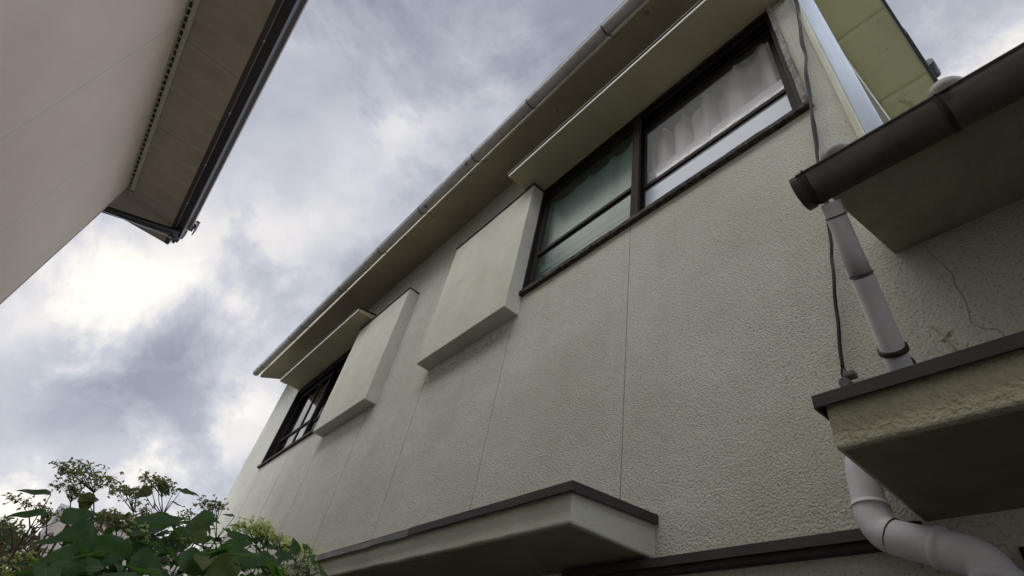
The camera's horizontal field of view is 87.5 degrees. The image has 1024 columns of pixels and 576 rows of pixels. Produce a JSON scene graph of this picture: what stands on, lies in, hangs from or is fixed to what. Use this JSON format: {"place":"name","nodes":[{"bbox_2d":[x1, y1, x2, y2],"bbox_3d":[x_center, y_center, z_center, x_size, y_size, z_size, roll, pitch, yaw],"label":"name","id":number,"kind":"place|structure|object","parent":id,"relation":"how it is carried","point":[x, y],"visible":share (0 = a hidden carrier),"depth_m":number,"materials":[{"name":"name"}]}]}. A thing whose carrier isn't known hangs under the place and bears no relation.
{"place":"outdoors","nodes":[
{"label":"outdoors","id":0,"kind":"place"},
{"bbox_2d":[0,522,53,574],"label":"evergreen bush","id":1,"kind":"object","parent":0,"point":[19,533],"visible":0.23,"depth_m":2.63,"materials":[{"name":"green plant"}]},
{"bbox_2d":[0,515,106,570],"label":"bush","id":2,"kind":"object","parent":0,"point":[33,532],"visible":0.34,"depth_m":1.88,"materials":[{"name":"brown plant"}]},
{"bbox_2d":[28,503,187,575],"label":"building","id":3,"kind":"structure","parent":0,"point":[56,528],"depth_m":8.78,"materials":[{"name":"grey"}]},
{"bbox_2d":[0,0,308,303],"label":"house","id":4,"kind":"structure","parent":0,"point":[136,113],"depth_m":4.61,"materials":[{"name":"beige paint"}]},
{"bbox_2d":[0,0,1023,568],"label":"sky","id":5,"kind":"structure","parent":0,"point":[128,350],"materials":[{"name":"grey"}]},
{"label":"ground","id":6,"kind":"structure","parent":0,"visible":0},
{"bbox_2d":[0,457,327,575],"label":"flowering shrub","id":7,"kind":"object","parent":6,"relation":"on","point":[92,554],"visible":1,"depth_m":1.62,"materials":[{"name":"green plant"}]},
{"bbox_2d":[184,0,1023,575],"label":"house","id":8,"kind":"structure","parent":6,"relation":"on","point":[650,386],"depth_m":2.04,"materials":[{"name":"paint"}]},
{"bbox_2d":[257,348,351,468],"bbox_3d":[-2.248,1.359,6.107,0.162,1.083,1.942,36,-47,-23],"label":"window","id":9,"kind":"structure","parent":8,"relation":"in","point":[328,375],"depth_m":6.46,"materials":[{"name":"brown metal"}]},
{"bbox_2d":[295,403,323,440],"bbox_3d":[-2.109,1.475,6.087,0.087,0.840,1.700,36,-47,-23],"label":"curtain","id":10,"kind":"object","parent":8,"relation":"hanging from","point":[302,430],"visible":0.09,"depth_m":6.58,"materials":[{"name":"white fabric"}]},
{"bbox_2d":[542,141,632,275],"bbox_3d":[0.513,-0.499,3.494,0.033,1.120,0.900,36,-47,-23],"label":"curtain","id":11,"kind":"object","parent":8,"relation":"hanging from","point":[597,191],"visible":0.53,"depth_m":3.56,"materials":[{"name":"grey fabric"}]},
{"bbox_2d":[518,5,813,296],"bbox_3d":[0.760,-0.694,3.120,0.164,1.085,1.843,36,-47,-23],"label":"window","id":12,"kind":"structure","parent":8,"relation":"in","point":[786,99],"depth_m":2.98,"materials":[{"name":"brown metal"}]},
{"bbox_2d":[652,44,780,170],"bbox_3d":[1.105,-0.861,2.903,0.087,1.056,0.860,36,-47,-23],"label":"curtain","id":13,"kind":"object","parent":8,"relation":"hanging from","point":[755,74],"visible":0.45,"depth_m":3.01,"materials":[{"name":"white fabric"}]},
{"bbox_2d":[794,0,857,386],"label":"cable","id":14,"kind":"object","parent":8,"relation":"attached to","point":[847,377],"visible":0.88,"depth_m":1.68,"materials":[{"name":"grey plastic"}]},
{"bbox_2d":[1019,547,1023,559],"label":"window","id":15,"kind":"structure","parent":8,"relation":"in","point":[1021,549],"depth_m":0.98,"materials":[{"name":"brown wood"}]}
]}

